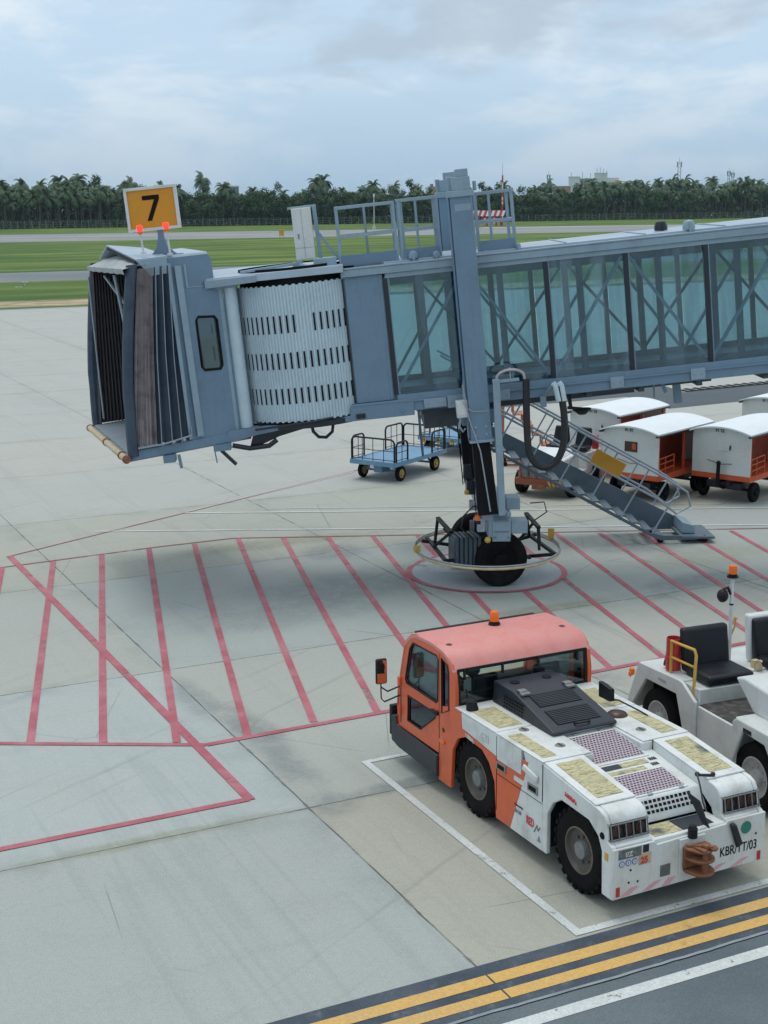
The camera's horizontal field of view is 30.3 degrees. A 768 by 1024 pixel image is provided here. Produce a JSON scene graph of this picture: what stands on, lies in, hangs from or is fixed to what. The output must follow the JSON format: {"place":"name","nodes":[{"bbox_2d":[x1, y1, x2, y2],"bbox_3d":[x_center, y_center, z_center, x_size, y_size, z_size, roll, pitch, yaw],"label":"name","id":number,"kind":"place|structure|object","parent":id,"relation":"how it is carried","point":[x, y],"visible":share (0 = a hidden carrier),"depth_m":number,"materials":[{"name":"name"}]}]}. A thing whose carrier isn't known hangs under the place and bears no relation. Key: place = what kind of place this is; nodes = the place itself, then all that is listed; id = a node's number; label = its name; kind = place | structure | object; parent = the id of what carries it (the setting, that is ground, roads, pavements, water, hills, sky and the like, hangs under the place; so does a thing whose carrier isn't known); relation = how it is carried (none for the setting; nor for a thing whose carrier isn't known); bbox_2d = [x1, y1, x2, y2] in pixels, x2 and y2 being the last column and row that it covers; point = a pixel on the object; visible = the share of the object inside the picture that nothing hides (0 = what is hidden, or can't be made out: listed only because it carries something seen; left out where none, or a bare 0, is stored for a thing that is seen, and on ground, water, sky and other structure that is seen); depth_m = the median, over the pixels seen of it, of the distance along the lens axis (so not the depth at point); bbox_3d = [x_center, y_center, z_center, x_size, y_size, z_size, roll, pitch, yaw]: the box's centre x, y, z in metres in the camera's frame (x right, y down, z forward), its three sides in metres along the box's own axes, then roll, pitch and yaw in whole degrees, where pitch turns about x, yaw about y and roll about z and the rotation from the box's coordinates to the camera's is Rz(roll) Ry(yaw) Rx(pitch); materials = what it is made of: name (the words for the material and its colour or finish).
{"place":"outdoors","nodes":[
{"label":"outdoors","id":0,"kind":"place"},
{"bbox_2d":[0,207,759,234],"bbox_3d":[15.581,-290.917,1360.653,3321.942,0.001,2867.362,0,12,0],"label":"grass","id":1,"kind":"structure","parent":0,"point":[331,226],"depth_m":409.27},
{"bbox_2d":[0,184,12,228],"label":"palm tree","id":2,"kind":"object","parent":1,"relation":"on","point":[5,192],"visible":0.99,"depth_m":410.55,"materials":[{"name":"green plant"}]},
{"bbox_2d":[5,184,17,225],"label":"palm tree","id":3,"kind":"object","parent":1,"relation":"on","point":[14,193],"visible":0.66,"depth_m":418.72,"materials":[{"name":"green plant"}]},
{"bbox_2d":[8,203,25,227],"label":"broadleaf tree","id":4,"kind":"object","parent":1,"relation":"on","point":[18,210],"visible":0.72,"depth_m":429.06,"materials":[{"name":"green plant"}]},
{"bbox_2d":[13,178,28,221],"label":"palm tree","id":5,"kind":"object","parent":1,"relation":"on","point":[22,183],"visible":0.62,"depth_m":429.75,"materials":[{"name":"green plant"}]},
{"bbox_2d":[15,188,30,228],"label":"palm tree","id":6,"kind":"object","parent":1,"relation":"on","point":[21,196],"visible":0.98,"depth_m":416.82,"materials":[{"name":"green plant"}]},
{"bbox_2d":[23,195,35,228],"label":"palm tree","id":7,"kind":"object","parent":1,"relation":"on","point":[29,205],"visible":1,"depth_m":416.04,"materials":[{"name":"green plant"}]},
{"bbox_2d":[30,178,47,228],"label":"palm tree","id":8,"kind":"object","parent":1,"relation":"on","point":[39,191],"visible":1,"depth_m":414.34,"materials":[{"name":"green plant"}]},
{"bbox_2d":[37,189,53,226],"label":"palm tree","id":9,"kind":"object","parent":1,"relation":"on","point":[46,200],"visible":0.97,"depth_m":417.99,"materials":[{"name":"green plant"}]},
{"bbox_2d":[57,187,70,227],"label":"palm tree","id":10,"kind":"object","parent":1,"relation":"on","point":[64,194],"visible":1,"depth_m":420.31,"materials":[{"name":"green plant"}]},
{"bbox_2d":[58,176,77,226],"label":"palm tree","id":11,"kind":"object","parent":1,"relation":"on","point":[68,184],"visible":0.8,"depth_m":425.87,"materials":[{"name":"green plant"}]},
{"bbox_2d":[65,188,82,227],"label":"palm tree","id":12,"kind":"object","parent":1,"relation":"on","point":[73,198],"visible":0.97,"depth_m":422.74,"materials":[{"name":"green plant"}]},
{"bbox_2d":[69,173,88,207],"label":"palm tree","id":13,"kind":"object","parent":1,"relation":"on","point":[78,180],"visible":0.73,"depth_m":448.68,"materials":[{"name":"green plant"}]},
{"bbox_2d":[76,190,88,227],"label":"palm tree","id":14,"kind":"object","parent":1,"relation":"on","point":[83,198],"visible":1,"depth_m":423.95,"materials":[{"name":"green plant"}]},
{"bbox_2d":[82,194,96,227],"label":"palm tree","id":15,"kind":"object","parent":1,"relation":"on","point":[89,201],"visible":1,"depth_m":424.12,"materials":[{"name":"green plant"}]},
{"bbox_2d":[83,173,110,225],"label":"palm tree","id":16,"kind":"object","parent":1,"relation":"on","point":[92,183],"visible":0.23,"depth_m":455.77,"materials":[{"name":"green plant"}]},
{"bbox_2d":[93,184,108,227],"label":"palm tree","id":17,"kind":"object","parent":1,"relation":"on","point":[101,193],"visible":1,"depth_m":421.98,"materials":[{"name":"green plant"}]},
{"bbox_2d":[110,203,122,226],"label":"broadleaf tree","id":18,"kind":"object","parent":1,"relation":"on","point":[116,212],"visible":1,"depth_m":427.58,"materials":[{"name":"green plant"}]},
{"bbox_2d":[117,179,131,225],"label":"palm tree","id":19,"kind":"object","parent":1,"relation":"on","point":[124,184],"visible":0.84,"depth_m":424.29,"materials":[{"name":"green plant"}]},
{"bbox_2d":[179,200,192,225],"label":"broadleaf tree","id":20,"kind":"object","parent":1,"relation":"on","point":[185,208],"visible":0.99,"depth_m":436.37,"materials":[{"name":"green plant"}]},
{"bbox_2d":[193,171,211,223],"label":"palm tree","id":21,"kind":"object","parent":1,"relation":"on","point":[201,180],"visible":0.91,"depth_m":461.21,"materials":[{"name":"green plant"}]},
{"bbox_2d":[195,202,213,225],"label":"broadleaf tree","id":22,"kind":"object","parent":1,"relation":"on","point":[201,210],"visible":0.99,"depth_m":436.04,"materials":[{"name":"green plant"}]},
{"bbox_2d":[201,192,226,225],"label":"broadleaf tree","id":23,"kind":"object","parent":1,"relation":"on","point":[213,208],"visible":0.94,"depth_m":438.87,"materials":[{"name":"green plant"}]},
{"bbox_2d":[214,182,231,218],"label":"palm tree","id":24,"kind":"object","parent":1,"relation":"on","point":[222,192],"visible":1,"depth_m":436.66,"materials":[{"name":"green plant"}]},
{"bbox_2d":[225,193,240,223],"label":"broadleaf tree","id":25,"kind":"object","parent":1,"relation":"on","point":[229,206],"visible":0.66,"depth_m":448.39,"materials":[{"name":"green plant"}]},
{"bbox_2d":[227,188,238,223],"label":"palm tree","id":26,"kind":"object","parent":1,"relation":"on","point":[232,196],"visible":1,"depth_m":439.16,"materials":[{"name":"green plant"}]},
{"bbox_2d":[232,204,251,224],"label":"broadleaf tree","id":27,"kind":"object","parent":1,"relation":"on","point":[241,208],"visible":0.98,"depth_m":444.11,"materials":[{"name":"green plant"}]},
{"bbox_2d":[239,194,259,223],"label":"broadleaf tree","id":28,"kind":"object","parent":1,"relation":"on","point":[245,201],"visible":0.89,"depth_m":443.54,"materials":[{"name":"green plant"}]},
{"bbox_2d":[247,189,272,224],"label":"broadleaf tree","id":29,"kind":"object","parent":1,"relation":"on","point":[260,209],"visible":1,"depth_m":442.14,"materials":[{"name":"green plant"}]},
{"bbox_2d":[269,195,286,223],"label":"broadleaf tree","id":30,"kind":"object","parent":1,"relation":"on","point":[280,203],"visible":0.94,"depth_m":446.62,"materials":[{"name":"green plant"}]},
{"bbox_2d":[278,193,294,217],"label":"broadleaf tree","id":31,"kind":"object","parent":1,"relation":"on","point":[287,202],"visible":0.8,"depth_m":448.31,"materials":[{"name":"green plant"}]},
{"bbox_2d":[292,188,311,209],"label":"broadleaf tree","id":32,"kind":"object","parent":1,"relation":"on","point":[303,198],"visible":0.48,"depth_m":449.95,"materials":[{"name":"green plant"}]},
{"bbox_2d":[306,177,322,223],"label":"palm tree","id":33,"kind":"object","parent":1,"relation":"on","point":[315,186],"visible":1,"depth_m":452.11,"materials":[{"name":"green plant"}]},
{"bbox_2d":[315,174,333,222],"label":"palm tree","id":34,"kind":"object","parent":1,"relation":"on","point":[327,184],"visible":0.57,"depth_m":480.28,"materials":[{"name":"green plant"}]},
{"bbox_2d":[317,196,340,223],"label":"broadleaf tree","id":35,"kind":"object","parent":1,"relation":"on","point":[326,214],"visible":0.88,"depth_m":452.36,"materials":[{"name":"green plant"}]},
{"bbox_2d":[330,187,353,223],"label":"broadleaf tree","id":36,"kind":"object","parent":1,"relation":"on","point":[338,197],"visible":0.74,"depth_m":453.91,"materials":[{"name":"green plant"}]},
{"bbox_2d":[342,190,360,222],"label":"broadleaf tree","id":37,"kind":"object","parent":1,"relation":"on","point":[353,201],"visible":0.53,"depth_m":458.57,"materials":[{"name":"green plant"}]},
{"bbox_2d":[355,184,366,223],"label":"palm tree","id":38,"kind":"object","parent":1,"relation":"on","point":[359,193],"visible":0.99,"depth_m":459.71,"materials":[{"name":"green plant"}]},
{"bbox_2d":[366,179,380,222],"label":"palm tree","id":39,"kind":"object","parent":1,"relation":"on","point":[372,188],"visible":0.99,"depth_m":459.53,"materials":[{"name":"green plant"}]},
{"bbox_2d":[3,212,762,228],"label":"perimeter fence","id":40,"kind":"object","parent":1,"relation":"on","point":[202,222],"visible":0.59,"depth_m":453.63,"materials":[{"name":"metal"}]},
{"bbox_2d":[0,211,767,228],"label":"undergrowth","id":41,"kind":"object","parent":1,"relation":"on","point":[320,221],"visible":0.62,"depth_m":458.92,"materials":[{"name":"green plant"}]},
{"bbox_2d":[0,193,767,225],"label":"forest","id":42,"kind":"object","parent":1,"relation":"on","point":[609,208],"visible":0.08,"depth_m":528.16,"materials":[{"name":"green plant"}]},
{"bbox_2d":[376,194,394,222],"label":"broadleaf tree","id":43,"kind":"object","parent":1,"relation":"on","point":[386,209],"visible":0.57,"depth_m":462.50,"materials":[{"name":"green plant"}]},
{"bbox_2d":[388,189,406,215],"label":"broadleaf tree","id":44,"kind":"object","parent":1,"relation":"on","point":[403,193],"visible":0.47,"depth_m":461.55,"materials":[{"name":"green plant"}]},
{"bbox_2d":[402,201,413,222],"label":"broadleaf tree","id":45,"kind":"object","parent":1,"relation":"on","point":[406,205],"visible":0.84,"depth_m":465.14,"materials":[{"name":"green plant"}]},
{"bbox_2d":[417,200,431,220],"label":"broadleaf tree","id":46,"kind":"object","parent":1,"relation":"on","point":[426,212],"visible":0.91,"depth_m":467.93,"materials":[{"name":"green plant"}]},
{"bbox_2d":[473,210,504,225],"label":"barrier","id":47,"kind":"object","parent":1,"relation":"on","point":[496,213],"visible":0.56,"depth_m":398.93,"materials":[{"name":"red paint"}]},
{"bbox_2d":[503,195,524,217],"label":"broadleaf tree","id":48,"kind":"object","parent":1,"relation":"on","point":[516,211],"visible":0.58,"depth_m":479.78,"materials":[{"name":"green plant"}]},
{"bbox_2d":[515,193,537,220],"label":"broadleaf tree","id":49,"kind":"object","parent":1,"relation":"on","point":[529,201],"visible":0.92,"depth_m":480.89,"materials":[{"name":"green plant"}]},
{"bbox_2d":[522,193,545,220],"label":"broadleaf tree","id":50,"kind":"object","parent":1,"relation":"on","point":[538,210],"visible":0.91,"depth_m":483.56,"materials":[{"name":"green plant"}]},
{"bbox_2d":[540,178,556,218],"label":"palm tree","id":51,"kind":"object","parent":1,"relation":"on","point":[549,186],"visible":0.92,"depth_m":500.97,"materials":[{"name":"green plant"}]},
{"bbox_2d":[556,197,576,220],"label":"broadleaf tree","id":52,"kind":"object","parent":1,"relation":"on","point":[564,211],"visible":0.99,"depth_m":489.86,"materials":[{"name":"green plant"}]},
{"bbox_2d":[561,185,579,219],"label":"broadleaf tree","id":53,"kind":"object","parent":1,"relation":"on","point":[570,194],"visible":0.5,"depth_m":497.19,"materials":[{"name":"green plant"}]},
{"bbox_2d":[571,197,586,217],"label":"broadleaf tree","id":54,"kind":"object","parent":1,"relation":"on","point":[579,209],"visible":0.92,"depth_m":493.68,"materials":[{"name":"green plant"}]},
{"bbox_2d":[580,189,592,213],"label":"palm tree","id":55,"kind":"object","parent":1,"relation":"on","point":[586,196],"visible":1,"depth_m":490.42,"materials":[{"name":"green plant"}]},
{"bbox_2d":[580,186,602,217],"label":"broadleaf tree","id":56,"kind":"object","parent":1,"relation":"on","point":[596,199],"visible":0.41,"depth_m":499.21,"materials":[{"name":"green plant"}]},
{"bbox_2d":[586,199,598,219],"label":"broadleaf tree","id":57,"kind":"object","parent":1,"relation":"on","point":[590,204],"visible":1,"depth_m":494.04,"materials":[{"name":"green plant"}]},
{"bbox_2d":[568,167,618,191],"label":"terminal block","id":58,"kind":"structure","parent":1,"relation":"on","point":[600,177],"depth_m":964.63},
{"bbox_2d":[596,183,610,219],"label":"palm tree","id":59,"kind":"object","parent":1,"relation":"on","point":[603,192],"visible":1,"depth_m":495.20,"materials":[{"name":"green plant"}]},
{"bbox_2d":[620,181,633,219],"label":"palm tree","id":60,"kind":"object","parent":1,"relation":"on","point":[626,189],"visible":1,"depth_m":496.42,"materials":[{"name":"green plant"}]},
{"bbox_2d":[628,179,640,217],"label":"palm tree","id":61,"kind":"object","parent":1,"relation":"on","point":[635,186],"visible":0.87,"depth_m":500.76,"materials":[{"name":"green plant"}]},
{"bbox_2d":[638,198,657,218],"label":"broadleaf tree","id":62,"kind":"object","parent":1,"relation":"on","point":[648,211],"visible":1,"depth_m":502.30,"materials":[{"name":"green plant"}]},
{"bbox_2d":[650,190,667,218],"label":"broadleaf tree","id":63,"kind":"object","parent":1,"relation":"on","point":[658,204],"visible":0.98,"depth_m":503.53,"materials":[{"name":"green plant"}]},
{"bbox_2d":[675,190,694,218],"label":"broadleaf tree","id":64,"kind":"object","parent":1,"relation":"on","point":[685,204],"visible":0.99,"depth_m":509.56,"materials":[{"name":"green plant"}]},
{"bbox_2d":[691,196,707,216],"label":"broadleaf tree","id":65,"kind":"object","parent":1,"relation":"on","point":[698,209],"visible":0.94,"depth_m":510.73,"materials":[{"name":"green plant"}]},
{"bbox_2d":[704,176,718,217],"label":"palm tree","id":66,"kind":"object","parent":1,"relation":"on","point":[712,182],"visible":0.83,"depth_m":527.75,"materials":[{"name":"green plant"}]},
{"bbox_2d":[719,184,731,217],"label":"palm tree","id":67,"kind":"object","parent":1,"relation":"on","point":[726,190],"visible":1,"depth_m":516.36,"materials":[{"name":"green plant"}]},
{"bbox_2d":[726,199,741,217],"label":"broadleaf tree","id":68,"kind":"object","parent":1,"relation":"on","point":[733,208],"visible":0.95,"depth_m":519.40,"materials":[{"name":"green plant"}]},
{"bbox_2d":[734,193,754,215],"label":"broadleaf tree","id":69,"kind":"object","parent":1,"relation":"on","point":[743,200],"visible":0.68,"depth_m":533.18,"materials":[{"name":"green plant"}]},
{"bbox_2d":[739,176,753,216],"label":"palm tree","id":70,"kind":"object","parent":1,"relation":"on","point":[746,186],"visible":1,"depth_m":517.16,"materials":[{"name":"green plant"}]},
{"bbox_2d":[754,181,767,217],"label":"palm tree","id":71,"kind":"object","parent":1,"relation":"on","point":[761,189],"visible":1,"depth_m":521.07,"materials":[{"name":"green plant"}]},
{"bbox_2d":[0,209,767,1023],"bbox_3d":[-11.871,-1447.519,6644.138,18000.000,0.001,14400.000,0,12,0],"label":"ground","id":72,"kind":"structure","parent":0,"point":[324,867],"depth_m":20.89,"materials":[{"name":"concrete"}]},
{"bbox_2d":[0,225,682,241],"bbox_3d":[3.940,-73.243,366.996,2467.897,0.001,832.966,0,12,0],"label":"runway","id":73,"kind":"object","parent":72,"relation":"on","point":[136,236],"depth_m":321.64,"materials":[{"name":"asphalt"}]},
{"bbox_2d":[16,225,653,237],"bbox_3d":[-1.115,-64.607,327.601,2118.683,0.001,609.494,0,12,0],"label":"runway edge marking","id":74,"kind":"object","parent":73,"relation":"on","point":[479,227],"visible":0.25,"depth_m":375.55,"materials":[{"name":"white paint"}]},
{"bbox_2d":[0,445,752,567],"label":"red boundary line","id":75,"kind":"object","parent":72,"relation":"on","point":[268,537],"visible":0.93,"depth_m":30.39,"materials":[{"name":"paint"}]},
{"bbox_2d":[0,530,767,850],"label":"red hatching","id":76,"kind":"object","parent":72,"relation":"on","point":[177,727],"visible":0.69,"depth_m":23.04,"materials":[{"name":"paint"}]},
{"bbox_2d":[0,279,767,309],"bbox_3d":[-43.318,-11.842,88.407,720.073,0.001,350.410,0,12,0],"label":"apron edge","id":77,"kind":"object","parent":72,"relation":"on","point":[397,294],"depth_m":113.95,"materials":[{"name":"paint"}]},
{"bbox_2d":[0,251,767,281],"bbox_3d":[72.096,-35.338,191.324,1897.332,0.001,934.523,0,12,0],"label":"taxiway","id":78,"kind":"structure","parent":72,"relation":"on","point":[43,276],"depth_m":147.89,"materials":[{"name":"asphalt"}]},
{"bbox_2d":[350,422,446,480],"bbox_3d":[0.400,-1.583,37.218,1.388,1.161,2.590,7,15,32],"label":"flat cart","id":79,"kind":"object","parent":72,"relation":"on","point":[397,457],"visible":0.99,"depth_m":36.84,"materials":[{"name":"blue paint"}]},
{"bbox_2d":[86,168,767,586],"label":"jet bridge","id":80,"kind":"structure","parent":72,"relation":"on","point":[186,352],"depth_m":25.09,"materials":[{"name":"paint"}]},
{"bbox_2d":[195,315,223,370],"bbox_3d":[-3.061,-2.961,24.858,0.500,0.969,0.101,-8,14,-31],"label":"cab window","id":81,"kind":"structure","parent":80,"relation":"in","point":[207,326],"depth_m":24.88,"materials":[{"name":"clear glass"}]},
{"bbox_2d":[94,471,767,1023],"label":"white line","id":82,"kind":"object","parent":72,"relation":"on","point":[634,989],"visible":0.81,"depth_m":14.25,"materials":[{"name":"paint"}]},
{"bbox_2d":[418,416,494,454],"bbox_3d":[2.233,-2.377,40.773,1.388,1.161,2.590,7,15,32],"label":"flat cart","id":83,"kind":"object","parent":72,"relation":"on","point":[451,437],"visible":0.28,"depth_m":39.99,"materials":[{"name":"blue paint"}]},
{"bbox_2d":[412,555,561,590],"bbox_3d":[1.979,1.142,27.381,2.900,0.001,2.900,0,12,0],"label":"painted disc","id":84,"kind":"object","parent":72,"relation":"on","point":[466,579],"visible":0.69,"depth_m":26.95,"materials":[{"name":"paint"}]},
{"bbox_2d":[406,554,566,592],"bbox_3d":[1.979,1.139,27.381,3.100,0.001,3.100,0,12,0],"label":"red ring marking","id":85,"kind":"object","parent":84,"relation":"on","point":[413,577],"visible":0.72,"depth_m":26.66,"materials":[{"name":"paint"}]},
{"bbox_2d":[267,887,767,1023],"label":"road edge band","id":86,"kind":"object","parent":72,"relation":"on","point":[325,1013],"depth_m":13.22,"materials":[{"name":"black paint"}]},
{"bbox_2d":[311,897,767,1023],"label":"yellow line","id":87,"kind":"object","parent":86,"relation":"on","point":[469,985],"visible":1,"depth_m":13.20,"materials":[{"name":"paint"}]},
{"bbox_2d":[515,425,604,496],"bbox_3d":[4.362,-1.288,35.058,1.529,1.450,2.760,6,14,29],"label":"tow tractor","id":88,"kind":"object","parent":72,"relation":"on","point":[525,479],"visible":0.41,"depth_m":34.67,"materials":[{"name":"painted metal"},{"name":"rubber"},{"name":"black vinyl"}]},
{"bbox_2d":[375,610,764,900],"bbox_3d":[1.965,2.566,16.221,2.274,2.043,5.108,-7,14,-26],"label":"tow tractor","id":89,"kind":"object","parent":72,"relation":"on","point":[606,790],"visible":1,"depth_m":15.59,"materials":[{"name":"white metal"}]},
{"bbox_2d":[567,397,670,451],"bbox_3d":[6.176,-1.998,37.406,1.610,1.797,2.560,10,16,40],"label":"baggage cart","id":90,"kind":"object","parent":72,"relation":"on","point":[596,417],"visible":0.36,"depth_m":36.71,"materials":[{"name":"metal"}]},
{"bbox_2d":[599,413,714,500],"bbox_3d":[6.647,-1.365,34.500,1.610,1.797,2.760,10,16,40],"label":"baggage cart","id":91,"kind":"object","parent":72,"relation":"on","point":[663,443],"visible":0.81,"depth_m":33.74,"materials":[{"name":"metal"}]},
{"bbox_2d":[628,565,767,811],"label":"tow tractor","id":92,"kind":"object","parent":72,"relation":"on","point":[707,684],"visible":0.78,"depth_m":17.71,"materials":[{"name":"metal"}]},
{"bbox_2d":[689,413,767,501],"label":"baggage cart","id":93,"kind":"object","parent":72,"relation":"on","point":[732,454],"visible":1,"depth_m":33.43,"materials":[{"name":"metal"}]},
{"bbox_2d":[738,393,767,415],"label":"baggage cart","id":94,"kind":"object","parent":72,"relation":"on","point":[755,404],"visible":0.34,"depth_m":38.34,"materials":[{"name":"metal"}]},
{"bbox_2d":[0,232,767,272],"bbox_3d":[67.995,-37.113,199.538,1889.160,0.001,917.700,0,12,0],"label":"infield grass","id":95,"kind":"structure","parent":0,"point":[15,257],"depth_m":221.83,"materials":[{"name":"plant"}]},
{"bbox_2d":[0,258,767,308],"bbox_3d":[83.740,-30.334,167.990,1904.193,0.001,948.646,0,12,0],"label":"grass","id":96,"kind":"structure","parent":0,"point":[36,294],"depth_m":124.65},
{"bbox_2d":[0,0,767,197],"label":"sky","id":97,"kind":"structure","parent":0,"point":[244,94],"materials":[{"name":"blue"}]},
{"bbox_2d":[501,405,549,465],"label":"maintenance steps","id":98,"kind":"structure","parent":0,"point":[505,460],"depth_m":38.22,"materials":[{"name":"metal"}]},
{"bbox_2d":[459,933,767,1023],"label":"service road","id":99,"kind":"structure","parent":0,"point":[736,994],"depth_m":12.69,"materials":[{"name":"asphalt"}]},
{"bbox_2d":[448,930,767,1023],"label":"pavement crack","id":100,"kind":"object","parent":99,"relation":"on","point":[605,980],"visible":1,"depth_m":13.01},
{"bbox_2d":[505,384,767,408],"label":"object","id":101,"kind":"structure","parent":0,"point":[712,396],"depth_m":51.63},
{"bbox_2d":[681,381,767,391],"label":"drain grating","id":102,"kind":"object","parent":101,"relation":"on","point":[742,385],"visible":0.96,"depth_m":53.99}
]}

